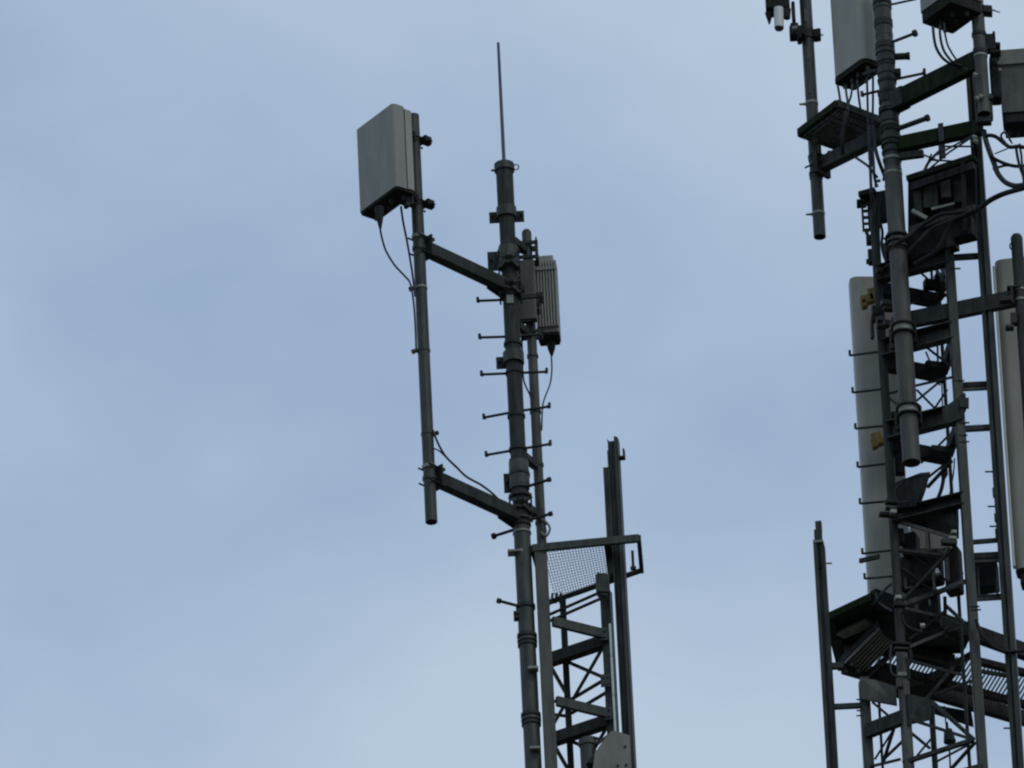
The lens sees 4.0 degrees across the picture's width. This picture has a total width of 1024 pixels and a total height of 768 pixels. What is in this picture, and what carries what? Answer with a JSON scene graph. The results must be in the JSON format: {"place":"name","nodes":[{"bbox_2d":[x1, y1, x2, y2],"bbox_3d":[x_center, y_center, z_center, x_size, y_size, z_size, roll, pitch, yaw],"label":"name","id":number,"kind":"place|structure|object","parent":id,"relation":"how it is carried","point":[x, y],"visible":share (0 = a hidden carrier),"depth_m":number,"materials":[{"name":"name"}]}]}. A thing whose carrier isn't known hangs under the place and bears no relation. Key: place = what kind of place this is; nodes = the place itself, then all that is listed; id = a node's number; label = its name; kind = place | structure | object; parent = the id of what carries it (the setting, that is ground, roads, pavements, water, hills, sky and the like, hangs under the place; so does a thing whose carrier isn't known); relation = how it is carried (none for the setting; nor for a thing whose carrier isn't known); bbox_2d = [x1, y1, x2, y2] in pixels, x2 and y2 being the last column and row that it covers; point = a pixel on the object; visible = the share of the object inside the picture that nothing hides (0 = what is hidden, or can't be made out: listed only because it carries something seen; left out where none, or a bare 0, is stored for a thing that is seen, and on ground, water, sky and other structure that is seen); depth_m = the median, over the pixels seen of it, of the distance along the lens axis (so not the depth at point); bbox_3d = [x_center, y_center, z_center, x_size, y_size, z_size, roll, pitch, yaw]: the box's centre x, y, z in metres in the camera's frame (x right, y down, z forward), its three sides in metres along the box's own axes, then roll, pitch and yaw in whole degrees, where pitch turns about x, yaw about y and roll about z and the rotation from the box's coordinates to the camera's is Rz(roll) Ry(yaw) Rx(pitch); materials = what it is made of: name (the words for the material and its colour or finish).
{"place":"outdoors","nodes":[
{"label":"outdoors","id":0,"kind":"place"},
{"bbox_2d":[0,0,1023,767],"label":"sky","id":1,"kind":"structure","parent":0,"point":[218,549],"materials":[{"name":"blue"}]},
{"label":"ground","id":2,"kind":"structure","parent":0,"visible":0},
{"bbox_2d":[476,159,552,767],"bbox_3d":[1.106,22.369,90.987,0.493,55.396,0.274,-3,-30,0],"label":"tubular mast","id":3,"kind":"object","parent":2,"relation":"on","point":[504,258],"visible":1,"depth_m":103.61,"materials":[{"name":"metal"}]},
{"bbox_2d":[408,113,519,527],"bbox_3d":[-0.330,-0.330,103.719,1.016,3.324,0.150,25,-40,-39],"label":"standoff mount","id":4,"kind":"object","parent":3,"relation":"attached to","point":[425,248],"visible":1,"depth_m":103.32,"materials":[{"name":"grey metal"}]},
{"bbox_2d":[357,104,435,228],"bbox_3d":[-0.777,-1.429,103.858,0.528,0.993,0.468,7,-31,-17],"label":"panel antenna","id":5,"kind":"object","parent":4,"relation":"attached to","point":[386,136],"visible":1,"depth_m":103.80,"materials":[{"name":"plastic"}]},
{"bbox_2d":[379,229,416,348],"bbox_3d":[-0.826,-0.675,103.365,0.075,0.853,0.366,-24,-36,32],"label":"antenna cable","id":6,"kind":"object","parent":5,"relation":"attached to","point":[397,268],"visible":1,"depth_m":103.47,"materials":[{"name":"black rubber"}]},
{"bbox_2d":[400,206,415,296],"bbox_3d":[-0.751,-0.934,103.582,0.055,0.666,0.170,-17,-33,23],"label":"antenna cable","id":7,"kind":"object","parent":5,"relation":"attached to","point":[408,249],"visible":1,"depth_m":103.65,"materials":[{"name":"black rubber"}]},
{"bbox_2d":[432,430,511,519],"bbox_3d":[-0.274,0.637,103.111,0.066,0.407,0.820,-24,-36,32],"label":"antenna cable","id":8,"kind":"object","parent":4,"relation":"attached to","point":[460,471],"visible":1,"depth_m":102.96,"materials":[{"name":"black rubber"}]},
{"bbox_2d":[497,42,505,159],"bbox_3d":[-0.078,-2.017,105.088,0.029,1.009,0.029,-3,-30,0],"label":"lightning rod","id":9,"kind":"object","parent":3,"relation":"on","point":[501,106],"visible":1,"depth_m":105.07,"materials":[{"name":"grey metal"}]},
{"bbox_2d":[515,229,546,543],"bbox_3d":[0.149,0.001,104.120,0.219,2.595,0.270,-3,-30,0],"label":"pipe mount","id":10,"kind":"object","parent":3,"relation":"attached to","point":[526,248],"visible":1,"depth_m":104.14,"materials":[{"name":"grey metal"}]},
{"bbox_2d":[517,259,536,325],"bbox_3d":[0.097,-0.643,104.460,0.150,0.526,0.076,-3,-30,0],"label":"radio unit","id":11,"kind":"object","parent":10,"relation":"attached to","point":[527,311],"visible":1,"depth_m":104.42,"materials":[{"name":"grey metal"}]},
{"bbox_2d":[521,337,546,532],"bbox_3d":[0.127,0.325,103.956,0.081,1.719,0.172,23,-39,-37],"label":"antenna cable","id":12,"kind":"object","parent":10,"relation":"attached to","point":[533,440],"visible":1,"depth_m":103.89,"materials":[{"name":"black rubber"}]},
{"bbox_2d":[540,518,550,536],"bbox_3d":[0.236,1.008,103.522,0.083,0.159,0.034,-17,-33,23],"label":"coiled cable","id":13,"kind":"object","parent":10,"relation":"attached to","point":[549,530],"visible":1,"depth_m":103.50,"materials":[{"name":"metal"}]},
{"bbox_2d":[535,255,560,355],"bbox_3d":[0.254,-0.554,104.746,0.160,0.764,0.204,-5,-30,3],"label":"panel antenna","id":14,"kind":"object","parent":10,"relation":"attached to","point":[546,283],"visible":1,"depth_m":104.67,"materials":[{"name":"plastic"}]},
{"bbox_2d":[541,356,552,430],"bbox_3d":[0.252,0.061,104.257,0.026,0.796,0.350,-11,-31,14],"label":"antenna cable","id":15,"kind":"object","parent":14,"relation":"hanging from","point":[546,394],"visible":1,"depth_m":104.22,"materials":[{"name":"black rubber"}]},
{"bbox_2d":[534,551,618,767],"bbox_3d":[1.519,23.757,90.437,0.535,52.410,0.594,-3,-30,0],"label":"lattice tower","id":16,"kind":"structure","parent":2,"relation":"on","point":[569,734],"depth_m":102.96,"materials":[{"name":"grey metal"}]},
{"bbox_2d":[530,534,643,604],"bbox_3d":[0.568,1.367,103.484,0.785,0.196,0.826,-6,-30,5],"label":"platform","id":17,"kind":"structure","parent":16,"relation":"attached to","point":[607,543],"depth_m":103.28,"materials":[{"name":"grey metal"}]},
{"bbox_2d":[578,732,609,767],"bbox_3d":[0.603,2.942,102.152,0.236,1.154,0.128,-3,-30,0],"label":"pipe stub","id":18,"kind":"object","parent":16,"relation":"attached to","point":[588,745],"visible":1,"depth_m":102.34,"materials":[{"name":"grey metal"}]},
{"bbox_2d":[586,731,630,767],"bbox_3d":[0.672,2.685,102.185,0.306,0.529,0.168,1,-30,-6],"label":"drum antenna","id":19,"kind":"object","parent":18,"relation":"attached to","point":[613,750],"visible":1,"depth_m":102.17,"materials":[{"name":"metal"}]},
{"bbox_2d":[609,623,615,730],"bbox_3d":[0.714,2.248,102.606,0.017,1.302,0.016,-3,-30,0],"label":"conduit","id":20,"kind":"object","parent":16,"relation":"attached to","point":[612,678],"visible":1,"depth_m":102.71,"materials":[{"name":"grey plastic"}]},
{"bbox_2d":[603,436,636,767],"bbox_3d":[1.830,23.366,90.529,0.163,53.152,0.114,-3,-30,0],"label":"channel post","id":21,"kind":"object","parent":2,"relation":"on","point":[614,510],"visible":1,"depth_m":103.20,"materials":[{"name":"grey metal"}]},
{"bbox_2d":[813,520,860,767],"bbox_3d":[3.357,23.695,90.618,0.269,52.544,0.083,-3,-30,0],"label":"channel post","id":22,"kind":"object","parent":2,"relation":"on","point":[828,666],"visible":1,"depth_m":103.18,"materials":[{"name":"metal"}]},
{"bbox_2d":[848,209,987,767],"bbox_3d":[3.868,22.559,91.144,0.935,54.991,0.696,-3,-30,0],"label":"lattice tower","id":23,"kind":"structure","parent":2,"relation":"on","point":[913,709],"depth_m":103.45,"materials":[{"name":"metal"}]},
{"bbox_2d":[799,0,880,239],"bbox_3d":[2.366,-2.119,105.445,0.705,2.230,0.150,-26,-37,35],"label":"pole mount","id":24,"kind":"object","parent":23,"relation":"attached to","point":[820,165],"visible":1,"depth_m":105.26,"materials":[{"name":"grey metal"}]},
{"bbox_2d":[765,0,823,44],"bbox_3d":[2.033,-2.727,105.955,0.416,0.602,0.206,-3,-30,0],"label":"antenna","id":25,"kind":"object","parent":24,"relation":"attached to","point":[779,11],"visible":1,"depth_m":105.85,"materials":[{"name":"black plastic"}]},
{"bbox_2d":[797,100,880,148],"bbox_3d":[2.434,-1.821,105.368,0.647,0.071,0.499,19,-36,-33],"label":"cable platform","id":26,"kind":"structure","parent":24,"relation":"attached to","point":[824,126],"depth_m":105.27,"materials":[{"name":"metal"}]},
{"bbox_2d":[840,109,847,154],"bbox_3d":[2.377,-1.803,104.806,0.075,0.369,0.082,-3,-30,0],"label":"hanging cable","id":27,"kind":"object","parent":26,"relation":"hanging from","point":[842,134],"visible":1,"depth_m":104.76,"materials":[{"name":"black rubber"}]},
{"bbox_2d":[844,84,847,108],"bbox_3d":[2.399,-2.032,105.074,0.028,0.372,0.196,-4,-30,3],"label":"hanging cable","id":28,"kind":"object","parent":26,"relation":"hanging from","point":[845,87],"visible":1,"depth_m":105.18,"materials":[{"name":"black rubber"}]},
{"bbox_2d":[868,122,874,202],"bbox_3d":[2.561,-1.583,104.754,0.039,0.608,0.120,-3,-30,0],"label":"hanging cable","id":29,"kind":"object","parent":24,"relation":"hanging from","point":[870,164],"visible":1,"depth_m":104.69,"materials":[{"name":"black rubber"}]},
{"bbox_2d":[857,178,886,277],"bbox_3d":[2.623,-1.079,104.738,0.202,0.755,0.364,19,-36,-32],"label":"perforated bracket","id":30,"kind":"object","parent":23,"relation":"attached to","point":[864,201],"visible":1,"depth_m":104.83,"materials":[{"name":"metal"}]},
{"bbox_2d":[853,155,877,177],"bbox_3d":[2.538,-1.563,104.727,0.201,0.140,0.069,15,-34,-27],"label":"hanging cable","id":31,"kind":"object","parent":30,"relation":"hanging from","point":[860,160],"visible":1,"depth_m":104.71,"materials":[{"name":"black rubber"}]},
{"bbox_2d":[876,583,891,602],"bbox_3d":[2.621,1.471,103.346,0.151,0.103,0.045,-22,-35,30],"label":"cable","id":32,"kind":"object","parent":23,"relation":"attached to","point":[883,591],"visible":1,"depth_m":103.34,"materials":[{"name":"black rubber"}]},
{"bbox_2d":[875,592,892,611],"bbox_3d":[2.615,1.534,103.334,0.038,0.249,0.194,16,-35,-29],"label":"cable","id":33,"kind":"object","parent":23,"relation":"attached to","point":[883,605],"visible":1,"depth_m":103.30,"materials":[{"name":"black rubber"}]},
{"bbox_2d":[860,0,930,466],"bbox_3d":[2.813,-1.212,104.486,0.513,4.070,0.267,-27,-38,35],"label":"tubular mast","id":34,"kind":"object","parent":23,"relation":"attached to","point":[908,419],"visible":1,"depth_m":104.38,"materials":[{"name":"grey metal"}]},
{"bbox_2d":[830,0,877,90],"bbox_3d":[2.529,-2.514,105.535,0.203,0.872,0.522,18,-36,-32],"label":"panel antenna","id":35,"kind":"object","parent":34,"relation":"on","point":[853,33],"visible":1,"depth_m":105.47,"materials":[{"name":"plastic"}]},
{"bbox_2d":[837,84,840,99],"bbox_3d":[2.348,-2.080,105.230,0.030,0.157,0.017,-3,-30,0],"label":"hanging cable","id":36,"kind":"object","parent":35,"relation":"hanging from","point":[839,94],"visible":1,"depth_m":105.23,"materials":[{"name":"black rubber"}]},
{"bbox_2d":[847,83,853,113],"bbox_3d":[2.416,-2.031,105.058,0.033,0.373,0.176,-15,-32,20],"label":"hanging cable","id":37,"kind":"object","parent":35,"relation":"hanging from","point":[850,97],"visible":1,"depth_m":105.08,"materials":[{"name":"black rubber"}]},
{"bbox_2d":[856,78,861,110],"bbox_3d":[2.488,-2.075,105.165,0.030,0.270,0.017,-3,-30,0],"label":"hanging cable","id":38,"kind":"object","parent":35,"relation":"hanging from","point":[858,94],"visible":1,"depth_m":105.16,"materials":[{"name":"black rubber"}]},
{"bbox_2d":[866,76,868,159],"bbox_3d":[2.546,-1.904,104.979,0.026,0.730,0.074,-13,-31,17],"label":"hanging cable","id":39,"kind":"object","parent":35,"relation":"hanging from","point":[867,101],"visible":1,"depth_m":105.06,"materials":[{"name":"black rubber"}]},
{"bbox_2d":[871,73,873,144],"bbox_3d":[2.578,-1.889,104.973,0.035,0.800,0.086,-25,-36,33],"label":"hanging cable","id":40,"kind":"object","parent":35,"relation":"hanging from","point":[872,117],"visible":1,"depth_m":105.05,"materials":[{"name":"black rubber"}]},
{"bbox_2d":[871,122,883,179],"bbox_3d":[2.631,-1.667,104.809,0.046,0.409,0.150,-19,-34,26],"label":"hanging cable","id":41,"kind":"object","parent":34,"relation":"hanging from","point":[880,165],"visible":1,"depth_m":104.75,"materials":[{"name":"black rubber"}]},
{"bbox_2d":[871,145,876,185],"bbox_3d":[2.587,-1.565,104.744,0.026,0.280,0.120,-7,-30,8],"label":"hanging cable","id":42,"kind":"object","parent":41,"relation":"hanging from","point":[873,166],"visible":1,"depth_m":104.69,"materials":[{"name":"black rubber"}]},
{"bbox_2d":[877,217,889,268],"bbox_3d":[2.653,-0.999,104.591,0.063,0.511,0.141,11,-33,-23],"label":"looped cable","id":43,"kind":"object","parent":34,"relation":"attached to","point":[882,237],"visible":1,"depth_m":104.63,"materials":[{"name":"black rubber"}]},
{"bbox_2d":[898,120,983,175],"bbox_3d":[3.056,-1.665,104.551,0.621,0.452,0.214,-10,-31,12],"label":"support arm","id":44,"kind":"object","parent":34,"relation":"attached to","point":[911,145],"visible":1,"depth_m":104.63},
{"bbox_2d":[889,0,1000,143],"bbox_3d":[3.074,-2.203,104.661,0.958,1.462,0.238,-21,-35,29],"label":"pole mount","id":45,"kind":"object","parent":34,"relation":"attached to","point":[905,97],"visible":1,"depth_m":104.56,"materials":[{"name":"grey metal"}]},
{"bbox_2d":[931,25,968,70],"bbox_3d":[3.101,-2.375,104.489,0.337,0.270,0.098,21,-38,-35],"label":"looped cable","id":46,"kind":"object","parent":45,"relation":"hanging from","point":[938,51],"visible":1,"depth_m":104.41,"materials":[{"name":"black rubber"}]},
{"bbox_2d":[943,22,956,59],"bbox_3d":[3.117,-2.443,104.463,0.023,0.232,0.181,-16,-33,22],"label":"looped cable","id":47,"kind":"object","parent":45,"relation":"hanging from","point":[951,52],"visible":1,"depth_m":104.42,"materials":[{"name":"black rubber"}]},
{"bbox_2d":[939,24,961,66],"bbox_3d":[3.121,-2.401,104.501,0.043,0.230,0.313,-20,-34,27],"label":"looped cable","id":48,"kind":"object","parent":45,"relation":"hanging from","point":[947,55],"visible":1,"depth_m":104.41,"materials":[{"name":"black rubber"}]},
{"bbox_2d":[920,0,981,33],"bbox_3d":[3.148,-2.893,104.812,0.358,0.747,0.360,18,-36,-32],"label":"panel antenna","id":49,"kind":"object","parent":45,"relation":"attached to","point":[955,15],"visible":1,"depth_m":104.61,"materials":[{"name":"plastic"}]},
{"bbox_2d":[981,129,1023,187],"bbox_3d":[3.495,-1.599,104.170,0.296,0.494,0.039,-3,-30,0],"label":"looped cable","id":50,"kind":"object","parent":45,"relation":"hanging from","point":[1001,178],"visible":1,"depth_m":104.12,"materials":[{"name":"black rubber"}]},
{"bbox_2d":[913,185,1023,266],"bbox_3d":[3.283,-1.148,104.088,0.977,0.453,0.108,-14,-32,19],"label":"trunk cable","id":51,"kind":"object","parent":50,"relation":"hanging from","point":[947,230],"visible":1,"depth_m":104.13,"materials":[{"name":"black rubber"}]},
{"bbox_2d":[893,209,972,246],"bbox_3d":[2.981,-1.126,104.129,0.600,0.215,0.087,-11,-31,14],"label":"trunk cable","id":52,"kind":"object","parent":51,"relation":"attached to","point":[918,228],"visible":1,"depth_m":104.15,"materials":[{"name":"black rubber"}]},
{"bbox_2d":[1015,148,1023,182],"bbox_3d":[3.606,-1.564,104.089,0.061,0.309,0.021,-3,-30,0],"label":"looped cable","id":53,"kind":"object","parent":51,"relation":"attached to","point":[1018,162],"visible":1,"depth_m":104.08,"materials":[{"name":"black rubber"}]},
{"bbox_2d":[985,133,1023,148],"bbox_3d":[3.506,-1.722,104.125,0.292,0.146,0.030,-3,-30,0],"label":"looped cable","id":54,"kind":"object","parent":45,"relation":"hanging from","point":[1001,141],"visible":1,"depth_m":104.11,"materials":[{"name":"black rubber"}]},
{"bbox_2d":[989,48,1023,137],"bbox_3d":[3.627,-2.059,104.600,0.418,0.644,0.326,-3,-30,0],"label":"radio unit","id":55,"kind":"object","parent":45,"relation":"attached to","point":[1006,70],"visible":1,"depth_m":104.53,"materials":[{"name":"grey metal"}]},
{"bbox_2d":[1000,131,1012,143],"bbox_3d":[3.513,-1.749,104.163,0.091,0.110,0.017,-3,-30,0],"label":"looped cable","id":56,"kind":"object","parent":55,"relation":"hanging from","point":[1007,135],"visible":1,"depth_m":104.16,"materials":[{"name":"black rubber"}]},
{"bbox_2d":[989,155,1023,167],"bbox_3d":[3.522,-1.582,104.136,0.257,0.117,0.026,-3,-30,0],"label":"looped cable","id":57,"kind":"object","parent":45,"relation":"hanging from","point":[992,157],"visible":1,"depth_m":104.12,"materials":[{"name":"black rubber"}]},
{"bbox_2d":[1018,143,1023,173],"bbox_3d":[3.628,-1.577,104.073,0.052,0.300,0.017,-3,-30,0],"label":"looped cable","id":58,"kind":"object","parent":45,"relation":"hanging from","point":[1021,158],"visible":1,"depth_m":104.08,"materials":[{"name":"black rubber"}]},
{"bbox_2d":[889,644,902,677],"bbox_3d":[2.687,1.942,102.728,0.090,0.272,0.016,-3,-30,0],"label":"cable","id":59,"kind":"object","parent":23,"relation":"attached to","point":[890,665],"visible":1,"depth_m":102.71,"materials":[{"name":"black rubber"}]},
{"bbox_2d":[906,647,912,679],"bbox_3d":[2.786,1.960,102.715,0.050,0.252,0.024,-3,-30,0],"label":"cable","id":60,"kind":"object","parent":23,"relation":"attached to","point":[909,662],"visible":1,"depth_m":102.71,"materials":[{"name":"black rubber"}]},
{"bbox_2d":[900,613,921,633],"bbox_3d":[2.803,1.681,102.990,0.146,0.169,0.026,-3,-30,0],"label":"cable","id":61,"kind":"object","parent":23,"relation":"attached to","point":[905,624],"visible":1,"depth_m":102.97,"materials":[{"name":"black rubber"}]},
{"bbox_2d":[893,446,929,507],"bbox_3d":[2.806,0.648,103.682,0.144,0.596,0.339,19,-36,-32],"label":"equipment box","id":62,"kind":"object","parent":23,"relation":"attached to","point":[911,489],"visible":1,"depth_m":103.57,"materials":[{"name":"black metal"}]},
{"bbox_2d":[900,527,951,557],"bbox_3d":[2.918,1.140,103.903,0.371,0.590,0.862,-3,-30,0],"label":"equipment cabinet","id":63,"kind":"object","parent":23,"relation":"attached to","point":[929,541],"visible":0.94,"depth_m":104.19,"materials":[{"name":"plastic"}]},
{"bbox_2d":[829,588,1023,727],"bbox_3d":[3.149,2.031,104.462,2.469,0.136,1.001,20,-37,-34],"label":"work platform","id":64,"kind":"structure","parent":23,"relation":"attached to","point":[851,623],"depth_m":104.26,"materials":[{"name":"metal"}]},
{"bbox_2d":[839,620,892,677],"bbox_3d":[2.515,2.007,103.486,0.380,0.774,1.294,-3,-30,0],"label":"finned unit","id":65,"kind":"object","parent":64,"relation":"attached to","point":[863,653],"visible":0.98,"depth_m":103.88,"materials":[{"name":"metal"}]},
{"bbox_2d":[849,276,908,617],"bbox_3d":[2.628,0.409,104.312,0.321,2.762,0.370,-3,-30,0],"label":"panel antenna","id":66,"kind":"object","parent":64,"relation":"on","point":[869,413],"visible":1,"depth_m":104.40,"materials":[{"name":"plastic"}]},
{"bbox_2d":[900,531,963,635],"bbox_3d":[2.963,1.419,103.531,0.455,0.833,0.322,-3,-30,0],"label":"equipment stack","id":67,"kind":"object","parent":23,"relation":"attached to","point":[951,566],"visible":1,"depth_m":103.50,"materials":[{"name":"black metal"}]},
{"bbox_2d":[908,509,958,538],"bbox_3d":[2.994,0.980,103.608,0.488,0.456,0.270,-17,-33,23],"label":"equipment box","id":68,"kind":"object","parent":23,"relation":"attached to","point":[947,522],"visible":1,"depth_m":103.47,"materials":[{"name":"metal"}]},
{"bbox_2d":[907,208,974,252],"bbox_3d":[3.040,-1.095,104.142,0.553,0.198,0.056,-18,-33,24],"label":"trunk cable","id":69,"kind":"object","parent":23,"relation":"attached to","point":[914,245],"visible":1,"depth_m":104.16,"materials":[{"name":"black rubber"}]},
{"bbox_2d":[937,462,945,496],"bbox_3d":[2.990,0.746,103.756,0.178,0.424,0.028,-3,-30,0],"label":"cable","id":70,"kind":"object","parent":23,"relation":"attached to","point":[942,483],"visible":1,"depth_m":103.77,"materials":[{"name":"black rubber"}]},
{"bbox_2d":[906,153,977,262],"bbox_3d":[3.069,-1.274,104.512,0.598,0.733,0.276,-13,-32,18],"label":"equipment rack","id":71,"kind":"object","parent":23,"relation":"attached to","point":[944,187],"visible":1,"depth_m":104.51,"materials":[{"name":"black metal"}]},
{"bbox_2d":[944,706,946,727],"bbox_3d":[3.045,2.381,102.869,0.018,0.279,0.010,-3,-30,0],"label":"cable","id":72,"kind":"object","parent":23,"relation":"attached to","point":[945,717],"visible":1,"depth_m":102.89,"materials":[{"name":"black rubber"}]},
{"bbox_2d":[946,722,950,767],"bbox_3d":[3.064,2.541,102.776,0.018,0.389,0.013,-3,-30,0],"label":"cable","id":73,"kind":"object","parent":23,"relation":"attached to","point":[949,751],"visible":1,"depth_m":102.73,"materials":[{"name":"black rubber"}]},
{"bbox_2d":[944,728,955,744],"bbox_3d":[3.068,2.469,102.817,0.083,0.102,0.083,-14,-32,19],"label":"cable weight","id":74,"kind":"object","parent":23,"relation":"attached to","point":[950,738],"visible":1,"depth_m":102.78,"materials":[{"name":"metal"}]},
{"bbox_2d":[949,458,954,493],"bbox_3d":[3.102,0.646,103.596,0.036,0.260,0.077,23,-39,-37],"label":"cable","id":75,"kind":"object","parent":23,"relation":"attached to","point":[952,476],"visible":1,"depth_m":103.57,"materials":[{"name":"black rubber"}]},
{"bbox_2d":[954,76,1023,767],"bbox_3d":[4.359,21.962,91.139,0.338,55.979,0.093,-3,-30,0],"label":"channel post","id":76,"kind":"object","parent":2,"relation":"on","point":[1001,555],"visible":1,"depth_m":103.45,"materials":[{"name":"grey metal"}]},
{"bbox_2d":[911,233,1023,426],"bbox_3d":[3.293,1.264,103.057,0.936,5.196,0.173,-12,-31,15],"label":"pole mount","id":77,"kind":"object","parent":76,"relation":"attached to","point":[1012,296],"visible":1,"depth_m":104.09,"materials":[{"name":"metal"}]},
{"bbox_2d":[992,258,1023,590],"bbox_3d":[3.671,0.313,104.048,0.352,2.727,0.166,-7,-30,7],"label":"panel antenna","id":78,"kind":"object","parent":77,"relation":"attached to","point":[1010,385],"visible":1,"depth_m":104.03,"materials":[{"name":"plastic"}]},
{"bbox_2d":[975,563,999,594],"bbox_3d":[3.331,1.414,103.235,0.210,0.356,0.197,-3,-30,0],"label":"relay box","id":79,"kind":"object","parent":76,"relation":"attached to","point":[987,578],"visible":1,"depth_m":103.23,"materials":[{"name":"black metal"}]},
{"bbox_2d":[974,619,1023,653],"bbox_3d":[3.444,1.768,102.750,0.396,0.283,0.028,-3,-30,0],"label":"cable","id":80,"kind":"object","parent":76,"relation":"attached to","point":[987,641],"visible":1,"depth_m":102.70,"materials":[{"name":"black rubber"}]}
]}

